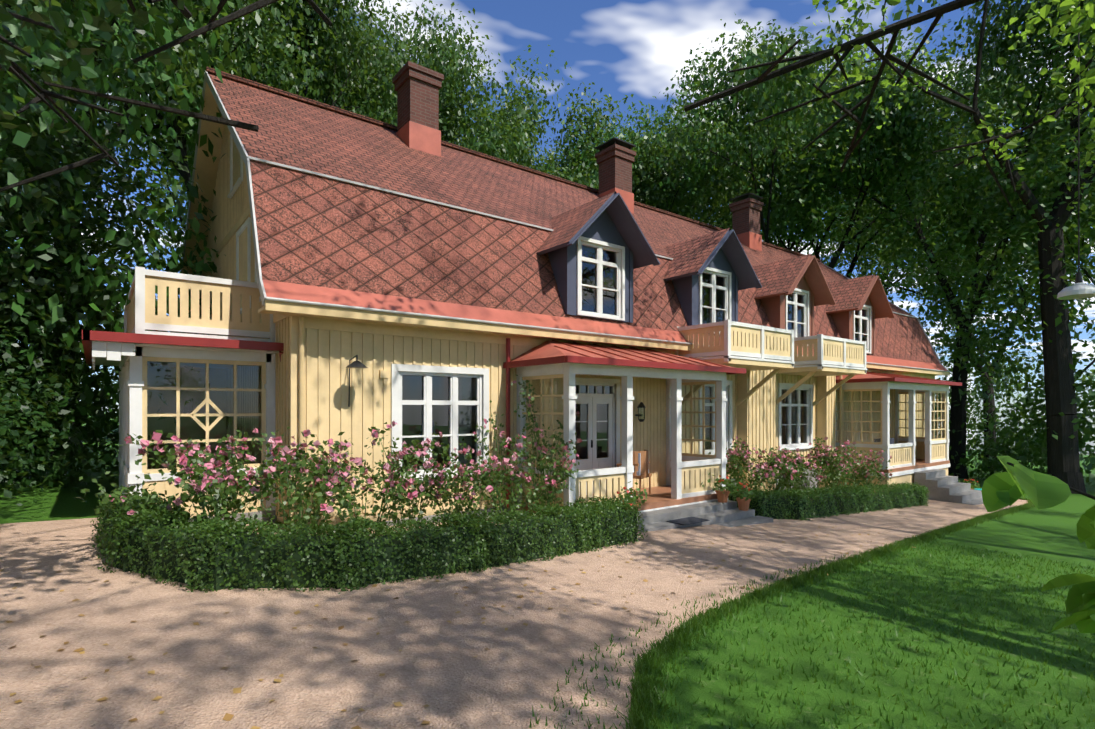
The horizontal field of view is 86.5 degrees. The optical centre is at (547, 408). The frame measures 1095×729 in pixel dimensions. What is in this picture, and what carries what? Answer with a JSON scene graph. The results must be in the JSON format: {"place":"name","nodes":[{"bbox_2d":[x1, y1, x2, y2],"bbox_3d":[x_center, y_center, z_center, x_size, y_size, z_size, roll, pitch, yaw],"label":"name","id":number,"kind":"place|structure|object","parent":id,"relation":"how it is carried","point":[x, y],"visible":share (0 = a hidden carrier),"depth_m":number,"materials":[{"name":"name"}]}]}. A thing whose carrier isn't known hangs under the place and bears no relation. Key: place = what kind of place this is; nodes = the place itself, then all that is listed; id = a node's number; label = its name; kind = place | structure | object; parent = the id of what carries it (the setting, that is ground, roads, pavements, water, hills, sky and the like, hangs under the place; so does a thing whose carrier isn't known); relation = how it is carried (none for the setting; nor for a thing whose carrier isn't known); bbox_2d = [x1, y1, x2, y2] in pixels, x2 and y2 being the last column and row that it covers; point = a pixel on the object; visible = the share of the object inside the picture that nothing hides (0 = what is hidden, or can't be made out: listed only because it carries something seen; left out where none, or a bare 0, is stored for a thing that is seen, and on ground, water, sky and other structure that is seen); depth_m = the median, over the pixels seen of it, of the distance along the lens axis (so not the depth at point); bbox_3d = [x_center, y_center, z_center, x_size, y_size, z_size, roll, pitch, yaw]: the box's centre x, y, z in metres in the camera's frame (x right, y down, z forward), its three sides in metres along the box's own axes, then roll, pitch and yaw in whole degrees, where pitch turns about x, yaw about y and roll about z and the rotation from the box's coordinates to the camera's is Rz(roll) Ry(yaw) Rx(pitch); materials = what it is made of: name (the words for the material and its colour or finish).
{"place":"outdoors","nodes":[
{"label":"outdoors","id":0,"kind":"place"},
{"bbox_2d":[0,412,1094,728],"bbox_3d":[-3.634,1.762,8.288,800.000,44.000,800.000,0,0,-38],"label":"ground","id":1,"kind":"structure","parent":0,"point":[1046,534],"depth_m":4.77,"materials":[{"name":"green plant"}]},
{"bbox_2d":[0,314,97,515],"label":"thicket bushes","id":2,"kind":"object","parent":1,"relation":"on","point":[11,410],"visible":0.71,"depth_m":9.75,"materials":[{"name":"green plant"}]},
{"bbox_2d":[0,0,225,494],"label":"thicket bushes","id":3,"kind":"object","parent":1,"relation":"on","point":[13,318],"visible":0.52,"depth_m":11.74,"materials":[{"name":"green plant"}]},
{"bbox_2d":[0,1,231,69],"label":"tree","id":4,"kind":"object","parent":1,"relation":"on","point":[192,23],"depth_m":27.95,"materials":[{"name":"green plant"}]},
{"bbox_2d":[3,0,243,431],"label":"tree","id":5,"kind":"object","parent":1,"relation":"on","point":[190,146],"depth_m":32.11,"materials":[{"name":"green plant"}]},
{"bbox_2d":[0,0,257,486],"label":"tree","id":6,"kind":"object","parent":1,"relation":"on","point":[113,54],"visible":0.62,"depth_m":11.14,"materials":[{"name":"green plant"}]},
{"bbox_2d":[0,7,310,367],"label":"tree","id":7,"kind":"object","parent":1,"relation":"on","point":[167,170],"visible":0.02,"depth_m":35.68,"materials":[{"name":"green plant"}]},
{"bbox_2d":[126,178,186,272],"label":"tree","id":8,"kind":"object","parent":1,"relation":"on","point":[169,222],"depth_m":45.78,"materials":[{"name":"green plant"}]},
{"bbox_2d":[0,0,331,236],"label":"tree","id":9,"kind":"object","parent":1,"relation":"on","point":[39,17],"visible":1,"depth_m":4.90,"materials":[{"name":"green plant"}]},
{"bbox_2d":[1,0,343,455],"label":"oak tree","id":10,"kind":"object","parent":1,"relation":"on","point":[262,51],"visible":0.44,"depth_m":23.38,"materials":[{"name":"green plant"}]},
{"bbox_2d":[12,0,445,194],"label":"oak tree","id":11,"kind":"object","parent":1,"relation":"on","point":[351,48],"visible":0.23,"depth_m":29.64,"materials":[{"name":"green plant"}]},
{"bbox_2d":[156,74,396,272],"bbox_3d":[-13.867,-8.443,37.331,15.434,25.883,20.145,0,0,42],"label":"beech tree","id":12,"kind":"object","parent":1,"relation":"on","point":[343,96],"depth_m":32.97,"materials":[{"name":"green plant"}]},
{"bbox_2d":[125,0,476,212],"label":"tree","id":13,"kind":"object","parent":1,"relation":"on","point":[451,135],"visible":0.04,"depth_m":38.52,"materials":[{"name":"green plant"}]},
{"bbox_2d":[145,0,540,169],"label":"tree","id":14,"kind":"object","parent":1,"relation":"on","point":[481,139],"visible":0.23,"depth_m":32.66,"materials":[{"name":"green plant"}]},
{"bbox_2d":[324,9,572,177],"bbox_3d":[-7.745,-11.569,45.327,22.568,30.150,26.445,0,0,22],"label":"tree","id":15,"kind":"object","parent":1,"relation":"on","point":[468,95],"visible":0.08,"depth_m":38.49,"materials":[{"name":"green plant"}]},
{"bbox_2d":[199,125,709,522],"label":"house walls","id":16,"kind":"structure","parent":1,"relation":"on","point":[230,224],"depth_m":11.68,"materials":[{"name":"wood"}]},
{"bbox_2d":[446,103,495,145],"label":"tree","id":17,"kind":"object","parent":1,"relation":"on","point":[459,128],"depth_m":48.49,"materials":[{"name":"green plant"}]},
{"bbox_2d":[0,499,1027,728],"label":"gravel drive","id":18,"kind":"structure","parent":1,"relation":"on","point":[507,680],"depth_m":4.45,"materials":[{"name":"beige gravel"}]},
{"bbox_2d":[88,490,647,593],"bbox_3d":[-1.789,1.525,7.192,7.351,1.041,3.191,0,0,-19],"label":"hedge","id":19,"kind":"object","parent":18,"relation":"on","point":[210,555],"visible":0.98,"depth_m":5.92,"materials":[{"name":"green plant"}]},
{"bbox_2d":[0,526,934,728],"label":"fallen leaves","id":20,"kind":"object","parent":18,"relation":"on","point":[228,717],"visible":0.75,"depth_m":4.14,"materials":[{"name":"brown plant"}]},
{"bbox_2d":[626,488,981,510],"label":"flower pots","id":21,"kind":"object","parent":18,"relation":"on","point":[743,504],"visible":0.23,"depth_m":11.54,"materials":[{"name":"ceramic"}]},
{"bbox_2d":[637,469,982,531],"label":"stone steps","id":22,"kind":"structure","parent":18,"relation":"on","point":[940,484],"depth_m":11.24,"materials":[{"name":"grey stone"}]},
{"bbox_2d":[727,482,930,520],"bbox_3d":[7.077,2.147,14.258,7.970,1.062,1.866,0,0,-38],"label":"hedge","id":23,"kind":"object","parent":18,"relation":"on","point":[788,504],"visible":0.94,"depth_m":12.85,"materials":[{"name":"green plant"}]},
{"bbox_2d":[82,266,961,523],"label":"porch","id":24,"kind":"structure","parent":1,"relation":"on","point":[136,353],"depth_m":10.53,"materials":[{"name":"wood"}]},
{"bbox_2d":[445,82,678,210],"bbox_3d":[0.169,-10.729,44.385,16.462,29.061,23.582,0,0,-15],"label":"tree","id":25,"kind":"object","parent":1,"relation":"on","point":[597,116],"visible":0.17,"depth_m":39.34,"materials":[{"name":"green plant"}]},
{"bbox_2d":[80,296,1094,469],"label":"thicket bushes","id":26,"kind":"object","parent":1,"relation":"on","point":[1093,375],"depth_m":55.39,"materials":[{"name":"green plant"}]},
{"bbox_2d":[502,117,778,240],"bbox_3d":[4.209,-7.565,39.213,18.054,22.612,21.156,0,0,-18],"label":"tree","id":27,"kind":"object","parent":1,"relation":"on","point":[724,210],"visible":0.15,"depth_m":34.65,"materials":[{"name":"green plant"}]},
{"bbox_2d":[274,497,1034,728],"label":"lawn edge grass","id":28,"kind":"structure","parent":1,"relation":"on","point":[641,680],"depth_m":5.15,"materials":[{"name":"green plant"}]},
{"bbox_2d":[578,104,730,227],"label":"tree","id":29,"kind":"object","parent":1,"relation":"on","point":[634,126],"visible":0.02,"depth_m":44.66,"materials":[{"name":"green plant"}]},
{"bbox_2d":[537,88,812,249],"bbox_3d":[7.472,-9.236,43.528,25.181,30.861,19.292,0,0,-18],"label":"tree","id":30,"kind":"object","parent":1,"relation":"on","point":[595,170],"visible":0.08,"depth_m":37.87,"materials":[{"name":"green plant"}]},
{"bbox_2d":[624,58,930,271],"bbox_3d":[16.566,-10.381,48.168,26.445,30.150,22.568,0,0,32],"label":"tree","id":31,"kind":"object","parent":1,"relation":"on","point":[863,207],"visible":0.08,"depth_m":39.39,"materials":[{"name":"green plant"}]},
{"bbox_2d":[646,14,972,270],"bbox_3d":[13.480,-8.854,35.207,19.834,25.843,16.926,0,0,-23],"label":"tree","id":32,"kind":"object","parent":1,"relation":"on","point":[885,131],"visible":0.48,"depth_m":30.42,"materials":[{"name":"green plant"}]},
{"bbox_2d":[685,59,1001,277],"bbox_3d":[17.991,-10.003,41.508,15.596,29.061,22.341,0,0,-25],"label":"tree","id":33,"kind":"object","parent":1,"relation":"on","point":[804,210],"visible":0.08,"depth_m":34.72,"materials":[{"name":"green plant"}]},
{"bbox_2d":[719,172,1007,302],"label":"tree","id":34,"kind":"object","parent":1,"relation":"on","point":[896,267],"depth_m":55.22,"materials":[{"name":"green plant"}]},
{"bbox_2d":[684,0,1094,210],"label":"lime tree","id":35,"kind":"object","parent":1,"relation":"on","point":[937,13],"visible":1,"depth_m":6.91,"materials":[{"name":"green plant"}]},
{"bbox_2d":[1057,0,1094,299],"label":"hanging lamp","id":36,"kind":"object","parent":35,"relation":"hanging from","point":[1079,289],"visible":1,"depth_m":6.06,"materials":[{"name":"metal"}]},
{"bbox_2d":[716,0,1094,493],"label":"tree","id":37,"kind":"object","parent":1,"relation":"on","point":[1063,463],"visible":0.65,"depth_m":23.06,"materials":[{"name":"green plant"}]},
{"bbox_2d":[763,0,1094,478],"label":"tree","id":38,"kind":"object","parent":1,"relation":"on","point":[1000,46],"visible":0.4,"depth_m":29.75,"materials":[{"name":"green plant"}]},
{"bbox_2d":[775,0,1094,361],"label":"tree","id":39,"kind":"object","parent":1,"relation":"on","point":[987,109],"visible":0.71,"depth_m":26.11,"materials":[{"name":"green plant"}]},
{"bbox_2d":[810,0,1059,131],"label":"lime tree","id":40,"kind":"object","parent":1,"relation":"on","point":[866,25],"visible":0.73,"depth_m":10.95,"materials":[{"name":"green plant"}]},
{"bbox_2d":[807,78,1094,471],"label":"tree","id":41,"kind":"object","parent":1,"relation":"on","point":[965,242],"visible":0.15,"depth_m":40.02,"materials":[{"name":"green plant"}]},
{"bbox_2d":[921,43,1094,486],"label":"tree","id":42,"kind":"object","parent":1,"relation":"on","point":[1038,445],"visible":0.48,"depth_m":25.76,"materials":[{"name":"green plant"}]},
{"bbox_2d":[935,322,1094,485],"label":"thicket bushes","id":43,"kind":"object","parent":1,"relation":"on","point":[986,396],"visible":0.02,"depth_m":31.07,"materials":[{"name":"green plant"}]},
{"bbox_2d":[981,456,1094,632],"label":"leaves","id":44,"kind":"object","parent":1,"relation":"on","point":[1013,484],"visible":1,"depth_m":2.37,"materials":[{"name":"green plant"}]},
{"bbox_2d":[0,0,1094,454],"label":"sky","id":45,"kind":"structure","parent":0,"point":[623,47],"materials":[{"name":"blue"}]},
{"bbox_2d":[181,67,950,375],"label":"house roof","id":46,"kind":"structure","parent":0,"point":[355,217],"depth_m":10.73,"materials":[{"name":"red tile"}]},
{"bbox_2d":[392,61,763,250],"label":"chimneys","id":47,"kind":"object","parent":46,"relation":"on","point":[417,87],"visible":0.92,"depth_m":13.86,"materials":[{"name":"brick"}]},
{"bbox_2d":[536,191,893,353],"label":"dormers","id":48,"kind":"object","parent":46,"relation":"attached to","point":[790,293],"visible":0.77,"depth_m":13.90,"materials":[{"name":"tile"}]},
{"bbox_2d":[290,316,934,530],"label":"house wall","id":49,"kind":"structure","parent":0,"point":[762,420],"depth_m":10.30,"materials":[{"name":"yellow wood"}]}
]}

